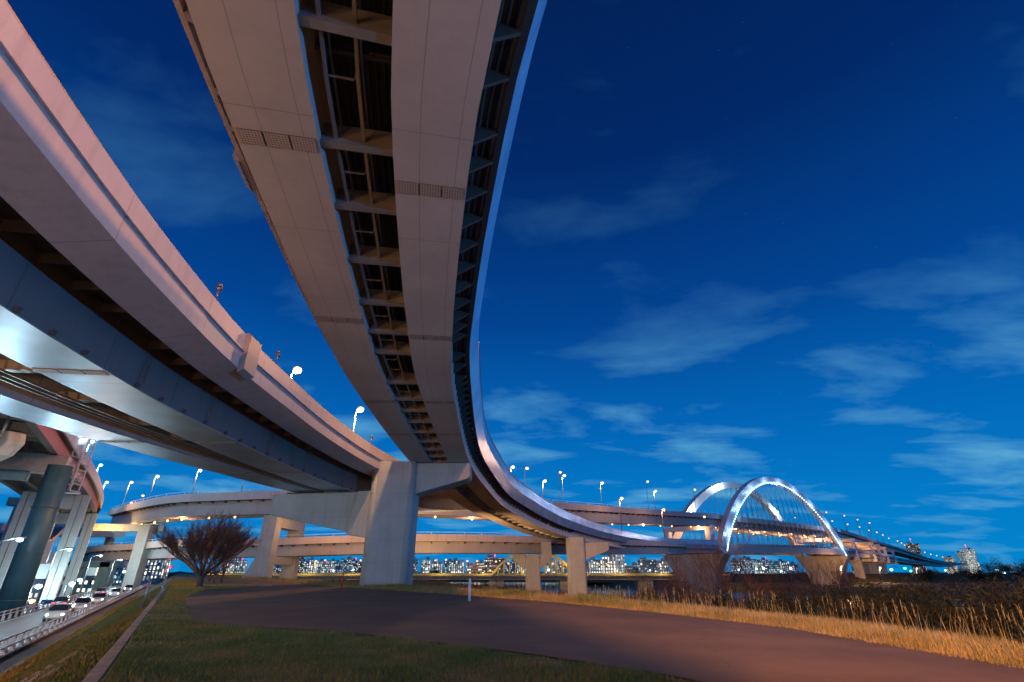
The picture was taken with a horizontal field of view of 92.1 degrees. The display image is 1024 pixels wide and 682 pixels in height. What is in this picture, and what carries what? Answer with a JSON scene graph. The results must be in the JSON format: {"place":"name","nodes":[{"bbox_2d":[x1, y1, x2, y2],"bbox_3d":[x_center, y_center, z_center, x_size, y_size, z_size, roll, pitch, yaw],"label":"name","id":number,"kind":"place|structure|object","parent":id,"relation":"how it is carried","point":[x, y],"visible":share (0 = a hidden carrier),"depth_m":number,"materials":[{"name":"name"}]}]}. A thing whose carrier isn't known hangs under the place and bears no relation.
{"place":"outdoors","nodes":[
{"label":"outdoors","id":0,"kind":"place"},
{"bbox_2d":[40,541,54,563],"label":"sign board","id":1,"kind":"object","parent":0,"point":[47,551],"visible":0.45,"depth_m":84.83,"materials":[{"name":"white paint"}]},
{"bbox_2d":[49,523,65,540],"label":"ramp","id":2,"kind":"structure","parent":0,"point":[58,530],"depth_m":150.14,"materials":[{"name":"paint"}]},
{"bbox_2d":[24,584,121,612],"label":"street","id":3,"kind":"structure","parent":0,"point":[35,602],"depth_m":113.87,"materials":[{"name":"grey asphalt"}]},
{"bbox_2d":[28,579,44,599],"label":"building","id":4,"kind":"structure","parent":3,"relation":"on","point":[35,593],"depth_m":125.20,"materials":[{"name":"concrete"}]},
{"bbox_2d":[75,567,115,593],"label":"building","id":5,"kind":"structure","parent":3,"relation":"on","point":[89,580],"depth_m":158.35,"materials":[{"name":"concrete"}]},
{"bbox_2d":[0,579,158,651],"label":"road","id":6,"kind":"structure","parent":0,"point":[10,627],"depth_m":47.32,"materials":[{"name":"grey asphalt"}]},
{"bbox_2d":[42,603,71,620],"bbox_3d":[-46.882,28.026,51.066,1.830,1.457,4.443,15,-29,-28],"label":"car","id":7,"kind":"object","parent":6,"relation":"on","point":[57,610],"visible":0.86,"depth_m":50.33,"materials":[{"name":"paint"}]},
{"bbox_2d":[49,596,71,608],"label":"car","id":8,"kind":"object","parent":6,"relation":"on","point":[58,599],"visible":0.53,"depth_m":65.68,"materials":[{"name":"paint"}]},
{"bbox_2d":[71,597,91,610],"bbox_3d":[-55.250,33.787,63.421,1.830,1.457,4.443,15,-29,-28],"label":"car","id":9,"kind":"object","parent":6,"relation":"on","point":[80,602],"visible":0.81,"depth_m":62.67,"materials":[{"name":"paint"}]},
{"bbox_2d":[92,592,106,602],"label":"car","id":10,"kind":"object","parent":6,"relation":"on","point":[99,596],"visible":0.62,"depth_m":76.61,"materials":[{"name":"paint"}]},
{"bbox_2d":[108,588,120,596],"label":"car","id":11,"kind":"object","parent":6,"relation":"on","point":[115,591],"visible":0.77,"depth_m":96.44,"materials":[{"name":"paint"}]},
{"bbox_2d":[0,579,163,676],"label":"foot path","id":12,"kind":"structure","parent":0,"point":[15,659],"depth_m":36.88,"materials":[{"name":"grey concrete"}]},
{"bbox_2d":[0,586,146,660],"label":"path kerb","id":13,"kind":"structure","parent":12,"relation":"on","point":[18,649],"depth_m":37.89,"materials":[{"name":"grey concrete"}]},
{"bbox_2d":[59,526,124,546],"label":"ramp","id":14,"kind":"structure","parent":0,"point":[110,536],"depth_m":186.58,"materials":[{"name":"grey paint"}]},
{"bbox_2d":[112,561,128,583],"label":"building","id":15,"kind":"structure","parent":0,"point":[122,566],"depth_m":271.59,"materials":[{"name":"concrete"}]},
{"bbox_2d":[420,557,430,572],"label":"building","id":16,"kind":"structure","parent":0,"point":[425,563],"depth_m":728.18,"materials":[{"name":"concrete"}]},
{"bbox_2d":[0,571,1023,681],"bbox_3d":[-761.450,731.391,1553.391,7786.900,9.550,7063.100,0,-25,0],"label":"ground","id":17,"kind":"structure","parent":0,"point":[181,575],"depth_m":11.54,"materials":[{"name":"green plant"}]},
{"bbox_2d":[0,497,19,545],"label":"bridge pier","id":18,"kind":"structure","parent":17,"relation":"on","point":[12,501],"depth_m":104.25,"materials":[{"name":"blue concrete"}]},
{"bbox_2d":[0,417,25,461],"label":"bridge pier","id":19,"kind":"structure","parent":17,"relation":"on","point":[12,443],"depth_m":51.86,"materials":[{"name":"concrete"}]},
{"bbox_2d":[0,452,73,619],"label":"bridge pier","id":20,"kind":"structure","parent":17,"relation":"on","point":[29,552],"depth_m":58.87,"materials":[{"name":"grey concrete"}]},
{"bbox_2d":[0,413,103,513],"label":"viaduct","id":21,"kind":"object","parent":20,"relation":"on","point":[41,439],"visible":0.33,"depth_m":74.81,"materials":[{"name":"grey concrete"}]},
{"bbox_2d":[64,436,96,493],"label":"stair tower","id":22,"kind":"structure","parent":21,"relation":"attached to","point":[84,441],"depth_m":75.03,"materials":[{"name":"grey metal"}]},
{"bbox_2d":[0,491,90,608],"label":"portal pier","id":23,"kind":"structure","parent":17,"relation":"on","point":[77,504],"depth_m":95.35,"materials":[{"name":"concrete"}]},
{"bbox_2d":[26,651,77,681],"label":"slope kerb","id":24,"kind":"structure","parent":17,"relation":"on","point":[39,673],"depth_m":15.94,"materials":[{"name":"concrete"}]},
{"bbox_2d":[34,547,73,609],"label":"street lamp","id":25,"kind":"object","parent":17,"relation":"on","point":[68,549],"visible":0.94,"depth_m":66.88,"materials":[{"name":"metal"}]},
{"bbox_2d":[0,584,120,620],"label":"guard rail","id":26,"kind":"object","parent":17,"relation":"on","point":[28,610],"visible":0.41,"depth_m":60.59,"materials":[{"name":"white metal"}]},
{"bbox_2d":[48,512,97,595],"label":"portal pier","id":27,"kind":"structure","parent":17,"relation":"on","point":[74,566],"depth_m":130.14,"materials":[{"name":"concrete"}]},
{"bbox_2d":[0,583,147,655],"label":"guard rail","id":28,"kind":"object","parent":17,"relation":"on","point":[20,642],"visible":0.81,"depth_m":40.97,"materials":[{"name":"grey metal"}]},
{"bbox_2d":[4,583,167,681],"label":"slope grass","id":29,"kind":"structure","parent":17,"relation":"on","point":[122,626],"depth_m":18.70,"materials":[{"name":"green plant"}]},
{"bbox_2d":[68,561,118,594],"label":"portal pier","id":30,"kind":"structure","parent":17,"relation":"on","point":[103,574],"depth_m":149.59,"materials":[{"name":"grey concrete"}]},
{"bbox_2d":[0,579,204,681],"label":"dry grass","id":31,"kind":"structure","parent":17,"relation":"on","point":[15,671],"depth_m":34.79,"materials":[{"name":"plant"}]},
{"bbox_2d":[82,591,160,681],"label":"concrete kerb","id":32,"kind":"structure","parent":17,"relation":"on","point":[103,665],"depth_m":10.77,"materials":[{"name":"grey concrete"}]},
{"bbox_2d":[93,523,166,588],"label":"portal pier","id":33,"kind":"structure","parent":17,"relation":"on","point":[135,569],"depth_m":141.36,"materials":[{"name":"concrete"}]},
{"bbox_2d":[141,579,151,607],"bbox_3d":[-21.009,14.509,28.364,0.139,1.475,0.139,10,-27,-20],"label":"bollard","id":34,"kind":"object","parent":17,"relation":"on","point":[146,594],"visible":1,"depth_m":28.30,"materials":[{"name":"metal"}]},
{"bbox_2d":[142,560,172,580],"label":"building","id":35,"kind":"structure","parent":17,"relation":"on","point":[154,568],"depth_m":345.35,"materials":[{"name":"concrete"}]},
{"bbox_2d":[150,508,261,586],"bbox_3d":[-34.820,22.802,55.110,10.141,9.149,11.187,0,-25,0],"label":"bare tree","id":36,"kind":"object","parent":17,"relation":"on","point":[224,551],"visible":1,"depth_m":54.41,"materials":[{"name":"brown plant"}]},
{"bbox_2d":[185,525,250,581],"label":"bare tree","id":37,"kind":"object","parent":17,"relation":"on","point":[210,575],"visible":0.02,"depth_m":83.10,"materials":[{"name":"brown plant"}]},
{"bbox_2d":[201,522,259,583],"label":"bare tree","id":38,"kind":"object","parent":17,"relation":"on","point":[215,572],"visible":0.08,"depth_m":68.03,"materials":[{"name":"brown plant"}]},
{"bbox_2d":[216,522,246,582],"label":"bare tree","id":39,"kind":"object","parent":17,"relation":"on","point":[223,572],"visible":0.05,"depth_m":72.59,"materials":[{"name":"brown plant"}]},
{"bbox_2d":[234,558,247,572],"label":"building","id":40,"kind":"structure","parent":17,"relation":"on","point":[240,565],"depth_m":583.46,"materials":[{"name":"concrete"}]},
{"bbox_2d":[242,515,305,578],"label":"portal pier","id":41,"kind":"structure","parent":17,"relation":"on","point":[265,561],"depth_m":119.89,"materials":[{"name":"concrete"}]},
{"bbox_2d":[107,488,719,527],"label":"viaduct","id":42,"kind":"object","parent":41,"relation":"on","point":[185,507],"visible":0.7,"depth_m":134.72,"materials":[{"name":"grey paint"}]},
{"bbox_2d":[307,557,317,572],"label":"building","id":43,"kind":"structure","parent":17,"relation":"on","point":[311,565],"depth_m":592.11,"materials":[{"name":"concrete"}]},
{"bbox_2d":[321,561,330,572],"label":"building","id":44,"kind":"structure","parent":17,"relation":"on","point":[326,567],"depth_m":563.90,"materials":[{"name":"concrete"}]},
{"bbox_2d":[333,560,343,572],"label":"building","id":45,"kind":"structure","parent":17,"relation":"on","point":[338,567],"depth_m":637.16,"materials":[{"name":"concrete"}]},
{"bbox_2d":[341,556,352,572],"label":"building","id":46,"kind":"structure","parent":17,"relation":"on","point":[346,565],"depth_m":746.97,"materials":[{"name":"concrete"}]},
{"bbox_2d":[350,558,359,572],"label":"building","id":47,"kind":"structure","parent":17,"relation":"on","point":[354,563],"depth_m":691.77,"materials":[{"name":"concrete"}]},
{"bbox_2d":[269,461,471,584],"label":"bridge pier","id":48,"kind":"structure","parent":17,"relation":"on","point":[381,517],"depth_m":56.42,"materials":[{"name":"concrete"}]},
{"bbox_2d":[0,0,467,511],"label":"viaduct","id":49,"kind":"object","parent":48,"relation":"on","point":[120,327],"visible":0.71,"depth_m":23.26,"materials":[{"name":"concrete"}]},
{"bbox_2d":[173,0,717,553],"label":"viaduct","id":50,"kind":"object","parent":48,"relation":"on","point":[371,140],"visible":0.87,"depth_m":17.06,"materials":[{"name":"grey paint"}]},
{"bbox_2d":[431,559,441,572],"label":"building","id":51,"kind":"structure","parent":17,"relation":"on","point":[439,566],"depth_m":582.54,"materials":[{"name":"concrete"}]},
{"bbox_2d":[443,559,451,572],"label":"building","id":52,"kind":"structure","parent":17,"relation":"on","point":[447,566],"depth_m":636.66,"materials":[{"name":"concrete"}]},
{"bbox_2d":[451,558,463,572],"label":"building","id":53,"kind":"structure","parent":17,"relation":"on","point":[457,565],"depth_m":600.28,"materials":[{"name":"concrete"}]},
{"bbox_2d":[207,554,729,589],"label":"girder bridge","id":54,"kind":"structure","parent":17,"relation":"on","point":[495,579],"depth_m":279.88,"materials":[{"name":"concrete"}]},
{"bbox_2d":[466,560,484,572],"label":"building","id":55,"kind":"structure","parent":17,"relation":"on","point":[478,566],"depth_m":508.54,"materials":[{"name":"concrete"}]},
{"bbox_2d":[484,554,504,572],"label":"building","id":56,"kind":"structure","parent":17,"relation":"on","point":[491,564],"depth_m":492.29,"materials":[{"name":"concrete"}]},
{"bbox_2d":[505,559,516,572],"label":"building","id":57,"kind":"structure","parent":17,"relation":"on","point":[512,566],"depth_m":581.64,"materials":[{"name":"concrete"}]},
{"bbox_2d":[386,583,669,607],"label":"weeds","id":58,"kind":"object","parent":17,"relation":"on","point":[579,598],"visible":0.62,"depth_m":31.57,"materials":[{"name":"brown plant"}]},
{"bbox_2d":[512,542,551,595],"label":"bridge pier","id":59,"kind":"structure","parent":17,"relation":"on","point":[532,565],"depth_m":134.69,"materials":[{"name":"concrete"}]},
{"bbox_2d":[85,532,690,561],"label":"viaduct","id":60,"kind":"object","parent":59,"relation":"on","point":[333,545],"visible":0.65,"depth_m":131.73,"materials":[{"name":"grey paint"}]},
{"bbox_2d":[546,559,554,572],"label":"building","id":61,"kind":"structure","parent":17,"relation":"on","point":[548,564],"depth_m":636.17,"materials":[{"name":"concrete"}]},
{"bbox_2d":[565,537,608,596],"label":"bridge pier","id":62,"kind":"structure","parent":17,"relation":"on","point":[579,551],"depth_m":115.50,"materials":[{"name":"concrete"}]},
{"bbox_2d":[588,557,602,572],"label":"building","id":63,"kind":"structure","parent":17,"relation":"on","point":[593,565],"depth_m":545.92,"materials":[{"name":"concrete"}]},
{"bbox_2d":[602,555,614,572],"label":"building","id":64,"kind":"structure","parent":17,"relation":"on","point":[608,559],"depth_m":510.68,"materials":[{"name":"concrete"}]},
{"bbox_2d":[212,575,1023,668],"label":"tall dry grass","id":65,"kind":"structure","parent":17,"relation":"on","point":[1000,650],"depth_m":15.38,"materials":[{"name":"plant"}]},
{"bbox_2d":[612,555,624,573],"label":"building","id":66,"kind":"structure","parent":17,"relation":"on","point":[619,562],"depth_m":510.52,"materials":[{"name":"concrete"}]},
{"bbox_2d":[625,562,640,573],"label":"building","id":67,"kind":"structure","parent":17,"relation":"on","point":[630,568],"depth_m":472.95,"materials":[{"name":"concrete"}]},
{"bbox_2d":[637,556,656,573],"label":"building","id":68,"kind":"structure","parent":17,"relation":"on","point":[647,565],"depth_m":491.52,"materials":[{"name":"concrete"}]},
{"bbox_2d":[632,573,682,603],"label":"bare tree","id":69,"kind":"object","parent":17,"relation":"on","point":[661,586],"visible":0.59,"depth_m":71.12,"materials":[{"name":"brown plant"}]},
{"bbox_2d":[656,558,669,573],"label":"building","id":70,"kind":"structure","parent":17,"relation":"on","point":[660,569],"depth_m":545.71,"materials":[{"name":"concrete"}]},
{"bbox_2d":[306,580,1023,611],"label":"reeds","id":71,"kind":"object","parent":17,"relation":"on","point":[431,583],"visible":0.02,"depth_m":227.74,"materials":[{"name":"brown plant"}]},
{"bbox_2d":[662,560,725,603],"bbox_3d":[22.044,30.704,58.626,7.698,9.176,8.315,21,-32,-38],"label":"bare tree","id":72,"kind":"object","parent":17,"relation":"on","point":[690,589],"visible":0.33,"depth_m":59.24,"materials":[{"name":"brown plant"}]},
{"bbox_2d":[654,527,770,605],"bbox_3d":[21.558,26.110,52.882,11.778,12.278,13.294,-13,-28,26],"label":"bare tree","id":73,"kind":"object","parent":17,"relation":"on","point":[709,563],"visible":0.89,"depth_m":52.72,"materials":[{"name":"brown plant"}]},
{"bbox_2d":[730,558,743,573],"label":"building","id":74,"kind":"structure","parent":17,"relation":"on","point":[741,570],"depth_m":637.16,"materials":[{"name":"concrete"}]},
{"bbox_2d":[706,571,780,607],"bbox_3d":[20.782,24.376,43.853,8.818,7.336,5.333,23,-33,-40],"label":"bare tree","id":75,"kind":"object","parent":17,"relation":"on","point":[743,598],"visible":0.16,"depth_m":44.07,"materials":[{"name":"brown plant"}]},
{"bbox_2d":[745,557,755,573],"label":"building","id":76,"kind":"structure","parent":17,"relation":"on","point":[749,563],"depth_m":693.46,"materials":[{"name":"concrete"}]},
{"bbox_2d":[752,560,764,573],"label":"building","id":77,"kind":"structure","parent":17,"relation":"on","point":[758,564],"depth_m":582.54,"materials":[{"name":"concrete"}]},
{"bbox_2d":[760,557,772,573],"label":"building","id":78,"kind":"structure","parent":17,"relation":"on","point":[765,565],"depth_m":674.62,"materials":[{"name":"concrete"}]},
{"bbox_2d":[512,582,1023,641],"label":"seed plumes","id":79,"kind":"object","parent":17,"relation":"on","point":[645,589],"visible":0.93,"depth_m":15.94,"materials":[{"name":"beige plant"}]},
{"bbox_2d":[768,561,781,573],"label":"building","id":80,"kind":"structure","parent":17,"relation":"on","point":[774,566],"depth_m":563.90,"materials":[{"name":"concrete"}]},
{"bbox_2d":[777,559,788,573],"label":"building","id":81,"kind":"structure","parent":17,"relation":"on","point":[781,562],"depth_m":656.39,"materials":[{"name":"concrete"}]},
{"bbox_2d":[751,562,822,602],"bbox_3d":[34.619,32.349,61.472,8.127,9.566,8.933,-6,-26,12],"label":"bare tree","id":82,"kind":"object","parent":17,"relation":"on","point":[799,591],"visible":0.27,"depth_m":62.95,"materials":[{"name":"brown plant"}]},
{"bbox_2d":[784,562,798,573],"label":"building","id":83,"kind":"structure","parent":17,"relation":"on","point":[790,570],"depth_m":582.32,"materials":[{"name":"concrete"}]},
{"bbox_2d":[632,572,1003,611],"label":"bushes","id":84,"kind":"object","parent":17,"relation":"on","point":[696,595],"visible":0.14,"depth_m":60.95,"materials":[{"name":"brown plant"}]},
{"bbox_2d":[782,553,853,597],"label":"bare tree","id":85,"kind":"object","parent":17,"relation":"on","point":[812,575],"visible":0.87,"depth_m":85.29,"materials":[{"name":"brown plant"}]},
{"bbox_2d":[797,555,859,603],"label":"bare tree","id":86,"kind":"object","parent":17,"relation":"on","point":[845,578],"visible":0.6,"depth_m":93.90,"materials":[{"name":"brown plant"}]},
{"bbox_2d":[639,559,1023,646],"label":"shrubs","id":87,"kind":"object","parent":17,"relation":"on","point":[929,608],"visible":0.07,"depth_m":27.87,"materials":[{"name":"brown plant"}]},
{"bbox_2d":[811,538,861,583],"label":"portal pier","id":88,"kind":"structure","parent":17,"relation":"on","point":[852,541],"depth_m":310.40,"materials":[{"name":"grey concrete"}]},
{"bbox_2d":[806,548,953,566],"bbox_3d":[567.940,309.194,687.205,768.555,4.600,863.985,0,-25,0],"label":"viaduct","id":89,"kind":"object","parent":88,"relation":"on","point":[864,554],"visible":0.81,"depth_m":410.35,"materials":[{"name":"grey paint"}]},
{"bbox_2d":[809,529,983,565],"bbox_3d":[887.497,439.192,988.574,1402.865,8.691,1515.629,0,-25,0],"label":"viaduct","id":90,"kind":"object","parent":88,"relation":"on","point":[899,552],"visible":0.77,"depth_m":559.94,"materials":[{"name":"grey paint"}]},
{"bbox_2d":[831,542,878,578],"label":"portal pier","id":91,"kind":"structure","parent":17,"relation":"on","point":[857,564],"depth_m":351.72,"materials":[{"name":"grey concrete"}]},
{"bbox_2d":[845,544,884,573],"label":"portal pier","id":92,"kind":"structure","parent":17,"relation":"on","point":[866,567],"depth_m":380.53,"materials":[{"name":"grey concrete"}]},
{"bbox_2d":[851,547,889,573],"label":"portal pier","id":93,"kind":"structure","parent":17,"relation":"on","point":[874,568],"depth_m":422.49,"materials":[{"name":"grey concrete"}]},
{"bbox_2d":[867,550,897,573],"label":"portal pier","id":94,"kind":"structure","parent":17,"relation":"on","point":[883,569],"depth_m":479.24,"materials":[{"name":"grey concrete"}]},
{"bbox_2d":[905,539,926,573],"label":"building","id":95,"kind":"structure","parent":17,"relation":"on","point":[914,547],"depth_m":1381.50,"materials":[{"name":"concrete"}]},
{"bbox_2d":[917,567,934,580],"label":"tree","id":96,"kind":"object","parent":17,"relation":"on","point":[928,572],"visible":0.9,"depth_m":342.14,"materials":[{"name":"green plant"}]},
{"bbox_2d":[943,556,957,573],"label":"building","id":97,"kind":"structure","parent":17,"relation":"on","point":[950,570],"depth_m":1551.16,"materials":[{"name":"concrete"}]},
{"bbox_2d":[956,551,969,570],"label":"building","id":98,"kind":"structure","parent":17,"relation":"on","point":[961,557],"depth_m":1464.36,"materials":[{"name":"concrete"}]},
{"bbox_2d":[959,545,980,573],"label":"building","id":99,"kind":"structure","parent":17,"relation":"on","point":[971,557],"depth_m":1464.36,"materials":[{"name":"concrete"}]},
{"bbox_2d":[966,567,986,579],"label":"tree","id":100,"kind":"object","parent":17,"relation":"on","point":[977,575],"visible":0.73,"depth_m":341.90,"materials":[{"name":"green plant"}]},
{"bbox_2d":[978,557,1016,583],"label":"tree","id":101,"kind":"object","parent":17,"relation":"on","point":[998,569],"visible":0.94,"depth_m":271.53,"materials":[{"name":"green plant"}]},
{"bbox_2d":[1011,560,1023,580],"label":"tree","id":102,"kind":"object","parent":17,"relation":"on","point":[1020,570],"visible":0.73,"depth_m":299.03,"materials":[{"name":"green plant"}]},
{"bbox_2d":[0,0,1023,572],"label":"sky","id":103,"kind":"structure","parent":0,"point":[738,241],"materials":[{"name":"blue"}]},
{"bbox_2d":[168,573,1022,582],"bbox_3d":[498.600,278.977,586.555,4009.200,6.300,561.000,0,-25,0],"label":"levee","id":104,"kind":"structure","parent":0,"point":[872,577],"depth_m":353.79,"materials":[{"name":"plant"}]},
{"bbox_2d":[185,576,1023,681],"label":"levee road","id":105,"kind":"structure","parent":0,"point":[701,649],"depth_m":13.68,"materials":[{"name":"grey asphalt"}]},
{"bbox_2d":[446,572,1021,610],"bbox_3d":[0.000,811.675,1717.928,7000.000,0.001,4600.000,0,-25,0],"label":"river water","id":106,"kind":"structure","parent":0,"point":[612,588],"depth_m":283.16,"materials":[{"name":"blue liquid"}]},
{"bbox_2d":[663,554,730,595],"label":"river pier","id":107,"kind":"structure","parent":106,"relation":"in","point":[688,559],"depth_m":216.24,"materials":[{"name":"concrete"}]},
{"bbox_2d":[662,477,849,556],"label":"arch bridge","id":108,"kind":"structure","parent":107,"relation":"on","point":[779,526],"depth_m":260.50,"materials":[{"name":"white metal"}]},
{"bbox_2d":[795,556,850,584],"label":"river pier","id":109,"kind":"structure","parent":106,"relation":"in","point":[809,560],"depth_m":298.81,"materials":[{"name":"concrete"}]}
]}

